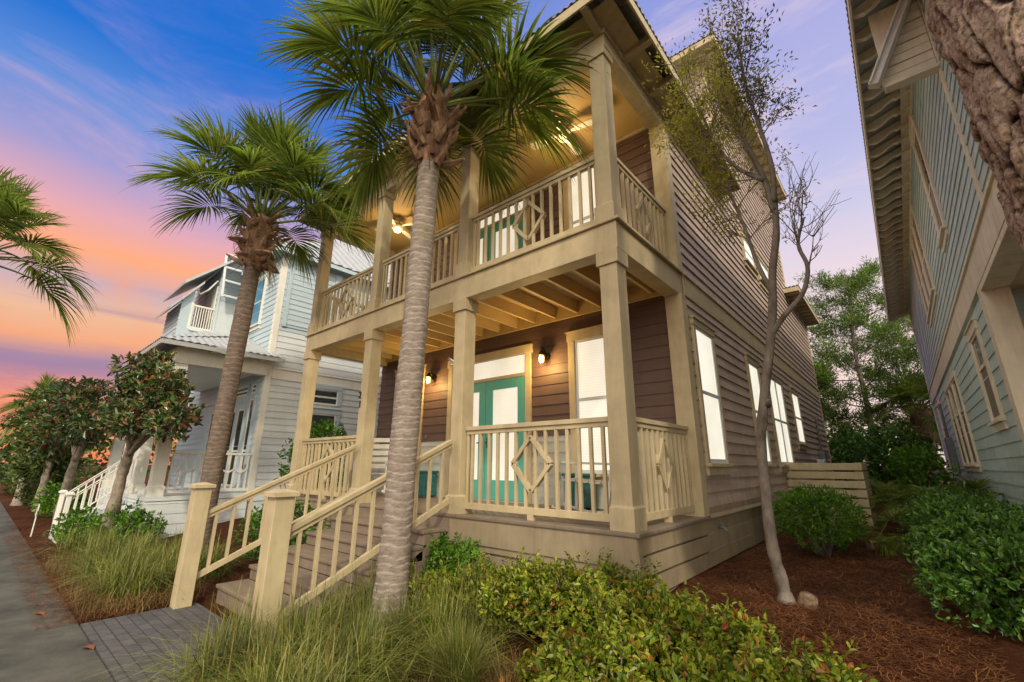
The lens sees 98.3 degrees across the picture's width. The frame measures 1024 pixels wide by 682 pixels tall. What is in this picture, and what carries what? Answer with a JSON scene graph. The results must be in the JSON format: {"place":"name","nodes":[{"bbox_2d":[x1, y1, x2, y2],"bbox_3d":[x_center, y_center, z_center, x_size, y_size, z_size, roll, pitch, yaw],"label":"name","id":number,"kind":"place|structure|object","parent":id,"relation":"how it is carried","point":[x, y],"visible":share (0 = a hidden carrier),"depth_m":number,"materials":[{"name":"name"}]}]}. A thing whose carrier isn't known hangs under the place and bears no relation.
{"place":"outdoors","nodes":[
{"label":"outdoors","id":0,"kind":"place"},
{"bbox_2d":[0,501,114,681],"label":"sidewalk","id":1,"kind":"structure","parent":0,"point":[29,652],"depth_m":4.32,"materials":[{"name":"concrete"}]},
{"bbox_2d":[83,644,94,649],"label":"fallen leaf","id":2,"kind":"object","parent":1,"relation":"on","point":[90,646],"visible":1,"depth_m":3.98,"materials":[{"name":"orange plant"}]},
{"bbox_2d":[80,602,244,681],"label":"path","id":3,"kind":"structure","parent":0,"point":[119,633],"depth_m":4.21,"materials":[{"name":"brick"}]},
{"bbox_2d":[0,0,945,467],"label":"sky","id":4,"kind":"structure","parent":0,"point":[82,82],"materials":[{"name":"blue"}]},
{"bbox_2d":[0,465,1023,681],"bbox_3d":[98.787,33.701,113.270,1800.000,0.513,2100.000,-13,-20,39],"label":"ground","id":5,"kind":"structure","parent":0,"point":[1013,652],"depth_m":3.93,"materials":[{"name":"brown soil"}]},
{"bbox_2d":[30,504,39,536],"bbox_3d":[-11.054,4.174,10.256,0.200,0.750,0.026,-13,-20,39],"label":"yard sign","id":6,"kind":"object","parent":5,"relation":"on","point":[35,519],"visible":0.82,"depth_m":10.26,"materials":[{"name":"white paint"}]},
{"bbox_2d":[0,370,75,505],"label":"palm tree","id":7,"kind":"object","parent":5,"relation":"on","point":[9,406],"visible":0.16,"depth_m":18.21,"materials":[{"name":"green plant"}]},
{"bbox_2d":[12,451,70,508],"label":"shrub","id":8,"kind":"object","parent":5,"relation":"on","point":[29,493],"visible":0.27,"depth_m":16.43,"materials":[{"name":"green plant"}]},
{"bbox_2d":[0,380,85,511],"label":"broadleaf tree","id":9,"kind":"object","parent":5,"relation":"on","point":[43,469],"visible":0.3,"depth_m":16.00,"materials":[{"name":"green plant"}]},
{"bbox_2d":[0,452,91,494],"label":"bushes","id":10,"kind":"object","parent":5,"relation":"on","point":[9,480],"visible":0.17,"depth_m":22.95,"materials":[{"name":"green plant"}]},
{"bbox_2d":[0,166,98,346],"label":"palm tree","id":11,"kind":"object","parent":5,"relation":"on","point":[14,200],"visible":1,"depth_m":10.55,"materials":[{"name":"green plant"}]},
{"bbox_2d":[30,481,96,516],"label":"shrub","id":12,"kind":"object","parent":5,"relation":"on","point":[45,500],"visible":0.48,"depth_m":13.66,"materials":[{"name":"green plant"}]},
{"bbox_2d":[23,375,114,521],"bbox_3d":[-13.314,3.268,13.368,6.669,4.181,2.180,-13,-20,39],"label":"magnolia tree","id":13,"kind":"object","parent":5,"relation":"on","point":[67,421],"visible":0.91,"depth_m":12.55,"materials":[{"name":"green plant"}]},
{"bbox_2d":[42,505,100,544],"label":"shrub","id":14,"kind":"object","parent":5,"relation":"on","point":[75,517],"visible":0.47,"depth_m":9.19,"materials":[{"name":"green plant"}]},
{"bbox_2d":[78,498,168,548],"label":"shrub","id":15,"kind":"object","parent":5,"relation":"on","point":[125,517],"visible":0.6,"depth_m":8.75,"materials":[{"name":"green plant"}]},
{"bbox_2d":[2,518,258,622],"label":"grass","id":16,"kind":"structure","parent":5,"relation":"on","point":[130,565],"depth_m":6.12,"materials":[{"name":"green plant"}]},
{"bbox_2d":[88,348,211,538],"bbox_3d":[-7.540,2.127,9.084,3.852,4.103,1.859,-13,-20,39],"label":"magnolia tree","id":17,"kind":"object","parent":5,"relation":"on","point":[153,404],"visible":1,"depth_m":8.81,"materials":[{"name":"green plant"}]},
{"bbox_2d":[48,239,390,542],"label":"house","id":18,"kind":"structure","parent":5,"relation":"on","point":[195,333],"depth_m":12.19,"materials":[{"name":"white wood"}]},
{"bbox_2d":[201,409,214,470],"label":"window","id":19,"kind":"structure","parent":18,"relation":"in","point":[212,411],"depth_m":13.57,"materials":[{"name":"white"}]},
{"bbox_2d":[221,407,236,485],"bbox_3d":[-7.965,2.920,12.346,0.800,2.120,0.050,-13,-20,39],"label":"door","id":20,"kind":"structure","parent":18,"relation":"in","point":[235,410],"depth_m":12.19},
{"bbox_2d":[226,405,246,486],"bbox_3d":[-7.408,2.793,11.884,0.630,2.120,0.050,-13,-20,39],"label":"door","id":21,"kind":"structure","parent":18,"relation":"in","point":[241,410],"depth_m":11.91,"materials":[{"name":"white wood"}]},
{"bbox_2d":[237,394,257,470],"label":"window","id":22,"kind":"structure","parent":18,"relation":"in","point":[252,401],"depth_m":11.56,"materials":[{"name":"white"}]},
{"bbox_2d":[249,272,268,332],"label":"window","id":23,"kind":"structure","parent":18,"relation":"in","point":[259,300],"depth_m":13.01,"materials":[{"name":"glass"}]},
{"bbox_2d":[310,407,341,477],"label":"window","id":24,"kind":"structure","parent":18,"relation":"in","point":[318,413],"depth_m":12.60,"materials":[{"name":"white"}]},
{"bbox_2d":[314,383,342,406],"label":"window","id":25,"kind":"structure","parent":18,"relation":"in","point":[333,396],"depth_m":12.79,"materials":[{"name":"white wood"}]},
{"bbox_2d":[122,96,375,559],"bbox_3d":[-4.586,-0.388,7.830,3.921,8.171,4.272,-13,-20,39],"label":"palm tree","id":26,"kind":"object","parent":5,"relation":"on","point":[265,158],"visible":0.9,"depth_m":7.82,"materials":[{"name":"green plant"}]},
{"bbox_2d":[233,497,328,561],"bbox_3d":[-3.598,2.908,6.846,2.017,1.136,1.057,-13,-20,39],"label":"shrub","id":27,"kind":"object","parent":5,"relation":"on","point":[256,519],"visible":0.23,"depth_m":6.80,"materials":[{"name":"green plant"}]},
{"bbox_2d":[274,417,346,494],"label":"shrub","id":28,"kind":"object","parent":5,"relation":"on","point":[329,430],"visible":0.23,"depth_m":10.28,"materials":[{"name":"green plant"}]},
{"bbox_2d":[67,546,555,681],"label":"grass","id":29,"kind":"structure","parent":5,"relation":"on","point":[292,654],"depth_m":3.33,"materials":[{"name":"green plant"}]},
{"bbox_2d":[251,0,607,646],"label":"palm tree","id":30,"kind":"object","parent":5,"relation":"on","point":[434,111],"visible":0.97,"depth_m":5.37,"materials":[{"name":"green plant"}]},
{"bbox_2d":[420,530,491,577],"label":"shrub","id":31,"kind":"object","parent":5,"relation":"on","point":[437,548],"visible":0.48,"depth_m":4.80,"materials":[{"name":"green plant"}]},
{"bbox_2d":[408,551,507,613],"bbox_3d":[-0.584,2.465,4.409,1.075,0.619,0.922,-13,-20,39],"label":"shrub","id":32,"kind":"object","parent":5,"relation":"on","point":[413,585],"visible":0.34,"depth_m":4.25,"materials":[{"name":"green plant"}]},
{"bbox_2d":[400,610,523,681],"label":"grass tuft","id":33,"kind":"object","parent":5,"relation":"on","point":[456,656],"visible":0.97,"depth_m":3.04,"materials":[{"name":"green plant"}]},
{"bbox_2d":[0,416,947,479],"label":"treeline","id":34,"kind":"object","parent":5,"relation":"on","point":[6,451],"visible":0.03,"depth_m":48.55,"materials":[{"name":"green plant"}]},
{"bbox_2d":[169,0,834,653],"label":"house","id":35,"kind":"structure","parent":5,"relation":"on","point":[623,296],"depth_m":6.38,"materials":[{"name":"brown wood"}]},
{"bbox_2d":[371,438,389,494],"bbox_3d":[-2.656,2.453,8.698,0.640,1.124,0.855,0,-16,1],"label":"rocking chair","id":36,"kind":"object","parent":35,"relation":"on","point":[380,459],"visible":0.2,"depth_m":9.06,"materials":[{"name":"white paint"}]},
{"bbox_2d":[375,217,412,238],"bbox_3d":[-2.501,-2.538,9.707,0.891,0.353,0.891,7,-17,-23],"label":"ceiling fan","id":37,"kind":"object","parent":35,"relation":"hanging from","point":[397,227],"visible":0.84,"depth_m":9.64,"materials":[{"name":"beige wood"}]},
{"bbox_2d":[402,247,409,294],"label":"window","id":38,"kind":"structure","parent":35,"relation":"in","point":[408,247],"depth_m":10.83,"materials":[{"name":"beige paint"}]},
{"bbox_2d":[392,364,426,456],"bbox_3d":[-2.280,1.720,9.539,1.090,2.355,0.083,-13,-20,39],"label":"window","id":39,"kind":"structure","parent":35,"relation":"in","point":[421,419],"depth_m":9.27,"materials":[{"name":"beige paint"}]},
{"bbox_2d":[418,471,438,497],"bbox_3d":[-1.649,2.712,8.411,0.380,0.480,0.340,-13,-20,39],"label":"planter box","id":40,"kind":"object","parent":35,"relation":"on","point":[423,478],"visible":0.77,"depth_m":8.28,"materials":[{"name":"teal ceramic"}]},
{"bbox_2d":[425,370,435,383],"bbox_3d":[-1.697,0.743,9.167,0.168,0.296,0.241,-13,-20,39],"label":"wall lantern","id":41,"kind":"object","parent":35,"relation":"attached to","point":[428,376],"depth_m":9.12,"materials":[{"name":"white glass"}]},
{"bbox_2d":[473,382,485,498],"bbox_3d":[-0.844,1.825,8.219,0.920,2.050,0.092,-13,-20,39],"label":"door","id":42,"kind":"structure","parent":35,"relation":"in","point":[479,402],"depth_m":8.10,"materials":[{"name":"paint"}]},
{"bbox_2d":[480,228,488,263],"bbox_3d":[-0.813,-1.259,9.108,0.920,2.050,0.038,-13,-20,39],"label":"door","id":43,"kind":"structure","parent":35,"relation":"in","point":[481,232],"depth_m":9.08,"materials":[{"name":"teal paint"}]},
{"bbox_2d":[484,376,524,501],"bbox_3d":[-0.138,1.664,7.636,0.920,2.050,0.092,-13,-20,39],"label":"door","id":44,"kind":"structure","parent":35,"relation":"in","point":[505,398],"depth_m":7.69,"materials":[{"name":"teal paint"}]},
{"bbox_2d":[489,214,522,260],"bbox_3d":[-0.108,-1.421,8.524,0.920,2.050,0.038,-13,-20,39],"label":"door","id":45,"kind":"structure","parent":35,"relation":"in","point":[504,223],"depth_m":8.72,"materials":[{"name":"teal paint"}]},
{"bbox_2d":[537,347,549,363],"bbox_3d":[0.512,0.239,7.341,0.168,0.296,0.241,-13,-20,39],"label":"wall lantern","id":46,"kind":"object","parent":35,"relation":"attached to","point":[542,355],"depth_m":7.29,"materials":[{"name":"black metal"}]},
{"bbox_2d":[530,110,591,154],"bbox_3d":[0.809,-3.294,6.971,0.891,0.353,0.891,4,-16,-12],"label":"ceiling fan","id":47,"kind":"object","parent":35,"relation":"hanging from","point":[588,122],"visible":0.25,"depth_m":6.89,"materials":[{"name":"beige wood"}]},
{"bbox_2d":[560,155,595,230],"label":"window","id":48,"kind":"structure","parent":35,"relation":"in","point":[584,176],"depth_m":7.70,"materials":[{"name":"white glass"}]},
{"bbox_2d":[561,473,595,509],"bbox_3d":[0.955,2.117,6.258,0.380,0.480,0.340,-13,-20,39],"label":"planter box","id":49,"kind":"object","parent":35,"relation":"on","point":[587,494],"visible":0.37,"depth_m":6.12,"materials":[{"name":"teal ceramic"}]},
{"bbox_2d":[551,461,610,512],"bbox_3d":[0.958,1.549,5.431,0.854,1.122,0.640,-6,-17,20],"label":"rocking chair","id":50,"kind":"object","parent":35,"relation":"on","point":[575,479],"visible":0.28,"depth_m":5.24,"materials":[{"name":"white paint"}]},
{"bbox_2d":[565,324,609,484],"bbox_3d":[1.280,0.907,6.596,1.070,2.355,0.083,-13,-20,39],"label":"window","id":51,"kind":"structure","parent":35,"relation":"in","point":[586,363],"depth_m":6.78,"materials":[{"name":"white glass"}]},
{"bbox_2d":[688,315,733,474],"bbox_3d":[2.784,0.766,6.182,0.097,2.115,0.970,-13,-20,39],"label":"side window","id":52,"kind":"structure","parent":35,"relation":"in","point":[716,454],"depth_m":6.15,"materials":[{"name":"white glass"}]},
{"bbox_2d":[718,523,728,532],"bbox_3d":[2.662,2.349,5.573,0.121,0.112,0.028,-13,-20,39],"label":"hose tap","id":53,"kind":"object","parent":35,"relation":"attached to","point":[725,528],"visible":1,"depth_m":5.57,"materials":[{"name":"grey metal"}]},
{"bbox_2d":[739,229,758,278],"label":"side window","id":54,"kind":"structure","parent":35,"relation":"in","point":[749,264],"depth_m":10.03,"materials":[{"name":"white glass"}]},
{"bbox_2d":[743,353,776,472],"bbox_3d":[4.614,1.350,8.234,0.097,2.115,0.950,-13,-20,39],"label":"side window","id":55,"kind":"structure","parent":35,"relation":"in","point":[752,365],"depth_m":8.27,"materials":[{"name":"white glass"}]},
{"bbox_2d":[755,250,768,294],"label":"side window","id":56,"kind":"structure","parent":35,"relation":"in","point":[764,265],"depth_m":11.09,"materials":[{"name":"beige paint"}]},
{"bbox_2d":[769,372,795,471],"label":"side window","id":57,"kind":"structure","parent":35,"relation":"in","point":[779,417],"depth_m":9.62,"materials":[{"name":"white glass"}]},
{"bbox_2d":[788,386,808,450],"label":"side window","id":58,"kind":"structure","parent":35,"relation":"in","point":[794,396],"depth_m":11.36,"materials":[{"name":"white glass"}]},
{"bbox_2d":[815,418,827,470],"bbox_3d":[9.144,3.045,13.149,0.180,1.550,1.150,-13,-20,39],"label":"meter box","id":59,"kind":"object","parent":35,"relation":"attached to","point":[823,456],"visible":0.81,"depth_m":13.20,"materials":[{"name":"grey metal"}]},
{"bbox_2d":[456,550,561,634],"bbox_3d":[-0.012,2.328,4.116,0.995,0.698,1.113,10,-19,-32],"label":"shrub","id":60,"kind":"object","parent":5,"relation":"on","point":[512,597],"visible":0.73,"depth_m":3.84,"materials":[{"name":"green plant"}]},
{"bbox_2d":[500,644,615,681],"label":"shrub","id":61,"kind":"object","parent":5,"relation":"on","point":[547,677],"visible":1,"depth_m":2.31,"materials":[{"name":"green plant"}]},
{"bbox_2d":[510,547,628,649],"bbox_3d":[0.535,2.187,3.818,1.087,0.768,1.009,-13,-20,39],"label":"shrub","id":62,"kind":"object","parent":5,"relation":"on","point":[571,589],"visible":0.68,"depth_m":3.67,"materials":[{"name":"green plant"}]},
{"bbox_2d":[514,603,682,681],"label":"shrub","id":63,"kind":"object","parent":5,"relation":"on","point":[633,656],"visible":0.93,"depth_m":2.71,"materials":[{"name":"green plant"}]},
{"bbox_2d":[570,558,703,657],"bbox_3d":[0.965,2.101,3.410,1.074,0.706,0.967,-13,-20,39],"label":"shrub","id":64,"kind":"object","parent":5,"relation":"on","point":[642,605],"visible":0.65,"depth_m":3.31,"materials":[{"name":"green plant"}]},
{"bbox_2d":[636,664,727,681],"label":"shrub","id":65,"kind":"object","parent":5,"relation":"on","point":[697,678],"visible":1,"depth_m":2.10,"materials":[{"name":"green plant"}]},
{"bbox_2d":[648,583,783,667],"bbox_3d":[1.370,2.074,3.137,0.997,0.612,0.816,-13,-20,39],"label":"shrub","id":66,"kind":"object","parent":5,"relation":"on","point":[732,624],"visible":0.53,"depth_m":2.96,"materials":[{"name":"green plant"}]},
{"bbox_2d":[654,620,797,681],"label":"shrub","id":67,"kind":"object","parent":5,"relation":"on","point":[708,664],"visible":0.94,"depth_m":2.50,"materials":[{"name":"green plant"}]},
{"bbox_2d":[641,0,850,604],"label":"tree","id":68,"kind":"object","parent":5,"relation":"on","point":[774,324],"visible":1,"depth_m":5.04,"materials":[{"name":"brown plant"}]},
{"bbox_2d":[797,591,818,608],"bbox_3d":[2.601,2.336,3.902,0.198,0.233,0.201,-13,-20,39],"label":"rock","id":69,"kind":"object","parent":5,"relation":"on","point":[805,598],"visible":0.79,"depth_m":3.85,"materials":[{"name":"brown stone"}]},
{"bbox_2d":[743,631,877,681],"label":"shrub","id":70,"kind":"object","parent":5,"relation":"on","point":[816,669],"visible":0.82,"depth_m":2.42,"materials":[{"name":"green plant"}]},
{"bbox_2d":[771,481,871,556],"bbox_3d":[4.263,2.490,6.170,1.182,1.014,1.169,-13,-20,39],"label":"shrub","id":71,"kind":"object","parent":5,"relation":"on","point":[812,507],"visible":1,"depth_m":6.01,"materials":[{"name":"green plant"}]},
{"bbox_2d":[786,463,877,525],"bbox_3d":[6.631,3.223,9.185,1.280,1.340,1.435,-13,-20,39],"label":"slat fence","id":72,"kind":"object","parent":5,"relation":"on","point":[863,492],"visible":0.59,"depth_m":8.66,"materials":[{"name":"beige paint"}]},
{"bbox_2d":[813,351,879,460],"bbox_3d":[13.409,3.809,20.413,5.659,6.778,4.995,-13,-20,39],"label":"pine tree","id":73,"kind":"object","parent":5,"relation":"on","point":[844,412],"visible":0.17,"depth_m":19.71,"materials":[{"name":"green plant"}]},
{"bbox_2d":[806,500,919,558],"bbox_3d":[5.259,2.847,6.516,1.719,1.046,1.659,-13,-20,39],"label":"palmetto","id":74,"kind":"object","parent":5,"relation":"on","point":[872,543],"visible":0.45,"depth_m":6.31,"materials":[{"name":"green plant"}]},
{"bbox_2d":[793,256,937,468],"bbox_3d":[16.169,1.507,21.027,6.054,11.563,7.517,5,-16,-17],"label":"pine tree","id":75,"kind":"object","parent":5,"relation":"on","point":[859,281],"visible":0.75,"depth_m":20.76,"materials":[{"name":"green plant"}]},
{"bbox_2d":[827,422,940,503],"bbox_3d":[12.182,4.191,15.137,3.786,2.710,2.304,-13,-20,39],"label":"shrub","id":76,"kind":"object","parent":5,"relation":"on","point":[882,444],"visible":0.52,"depth_m":14.78,"materials":[{"name":"green plant"}]},
{"bbox_2d":[858,477,924,525],"bbox_3d":[8.452,3.552,9.797,1.616,1.103,1.741,-13,-20,39],"label":"palmetto","id":77,"kind":"object","parent":5,"relation":"on","point":[881,485],"visible":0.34,"depth_m":10.11,"materials":[{"name":"green plant"}]},
{"bbox_2d":[862,312,943,455],"bbox_3d":[20.767,2.222,21.633,6.755,10.546,6.855,-13,-20,39],"label":"pine tree","id":78,"kind":"object","parent":5,"relation":"on","point":[907,321],"visible":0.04,"depth_m":21.99,"materials":[{"name":"green plant"}]},
{"bbox_2d":[863,372,944,487],"bbox_3d":[16.556,3.726,17.942,3.562,5.193,3.300,3,-16,-11],"label":"palm tree","id":79,"kind":"object","parent":5,"relation":"on","point":[921,415],"visible":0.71,"depth_m":17.95,"materials":[{"name":"green plant"}]},
{"bbox_2d":[866,484,969,519],"bbox_3d":[7.482,2.985,7.935,1.767,0.870,1.719,2,-16,-5],"label":"palmetto","id":80,"kind":"object","parent":5,"relation":"on","point":[905,492],"visible":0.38,"depth_m":8.23,"materials":[{"name":"green plant"}]},
{"bbox_2d":[884,442,962,511],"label":"shrub","id":81,"kind":"object","parent":5,"relation":"on","point":[917,464],"visible":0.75,"depth_m":11.43,"materials":[{"name":"green plant"}]},
{"bbox_2d":[845,0,1023,513],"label":"house","id":82,"kind":"structure","parent":5,"relation":"on","point":[951,252],"depth_m":6.81,"materials":[{"name":"blue"}]},
{"bbox_2d":[910,241,932,326],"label":"window","id":83,"kind":"structure","parent":82,"relation":"in","point":[929,321],"depth_m":11.88,"materials":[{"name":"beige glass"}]},
{"bbox_2d":[910,224,934,317],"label":"window","id":84,"kind":"structure","parent":82,"relation":"in","point":[931,309],"depth_m":11.10,"materials":[{"name":"beige glass"}]},
{"bbox_2d":[910,204,936,306],"bbox_3d":[9.459,-1.969,10.221,0.083,2.220,1.060,-13,-20,39],"label":"window","id":85,"kind":"structure","parent":82,"relation":"in","point":[913,220],"depth_m":10.15,"materials":[{"name":"beige glass"}]},
{"bbox_2d":[909,113,948,252],"bbox_3d":[7.131,-2.700,7.608,0.083,2.295,0.910,-13,-20,39],"label":"window","id":86,"kind":"structure","parent":82,"relation":"in","point":[915,140],"depth_m":7.57,"materials":[{"name":"beige glass"}]},
{"bbox_2d":[934,399,949,460],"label":"window","id":87,"kind":"structure","parent":82,"relation":"in","point":[937,401],"depth_m":14.62,"materials":[{"name":"beige glass"}]},
{"bbox_2d":[938,404,960,470],"bbox_3d":[12.846,2.827,13.060,0.148,1.950,0.550,-13,-20,39],"label":"electric box","id":88,"kind":"object","parent":82,"relation":"attached to","point":[951,451],"visible":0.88,"depth_m":12.81,"materials":[{"name":"grey metal"}]},
{"bbox_2d":[943,385,968,470],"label":"window","id":89,"kind":"structure","parent":82,"relation":"in","point":[945,389],"depth_m":11.38,"materials":[{"name":"beige glass"}]},
{"bbox_2d":[946,378,974,471],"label":"window","id":90,"kind":"structure","parent":82,"relation":"in","point":[948,384],"depth_m":10.56,"materials":[{"name":"beige glass"}]},
{"bbox_2d":[949,370,982,471],"bbox_3d":[9.819,1.751,9.628,0.083,2.100,1.110,-13,-20,39],"label":"window","id":91,"kind":"structure","parent":82,"relation":"in","point":[953,379],"depth_m":9.59,"materials":[{"name":"beige glass"}]},
{"bbox_2d":[963,318,1008,432],"bbox_3d":[7.063,0.540,6.629,0.083,1.585,1.100,-13,-20,39],"label":"window","id":92,"kind":"structure","parent":82,"relation":"in","point":[998,419],"depth_m":6.59,"materials":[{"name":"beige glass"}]},
{"bbox_2d":[895,481,1022,535],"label":"shrub","id":93,"kind":"object","parent":5,"relation":"on","point":[967,495],"visible":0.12,"depth_m":6.43,"materials":[{"name":"green plant"}]},
{"bbox_2d":[899,504,1023,641],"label":"shrub","id":94,"kind":"object","parent":5,"relation":"on","point":[984,553],"visible":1,"depth_m":3.44,"materials":[{"name":"green plant"}]},
{"bbox_2d":[901,494,1023,561],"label":"shrub","id":95,"kind":"object","parent":5,"relation":"on","point":[939,507],"visible":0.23,"depth_m":5.29,"materials":[{"name":"green plant"}]},
{"bbox_2d":[921,0,1023,247],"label":"pine tree","id":96,"kind":"object","parent":5,"relation":"on","point":[981,43],"visible":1,"depth_m":1.28,"materials":[{"name":"brown plant"}]},
{"bbox_2d":[950,476,1012,511],"bbox_3d":[7.784,2.706,7.404,1.337,0.903,1.435,6,-17,-20],"label":"palmetto","id":97,"kind":"object","parent":5,"relation":"on","point":[971,484],"visible":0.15,"depth_m":7.24,"materials":[{"name":"green plant"}]}
]}

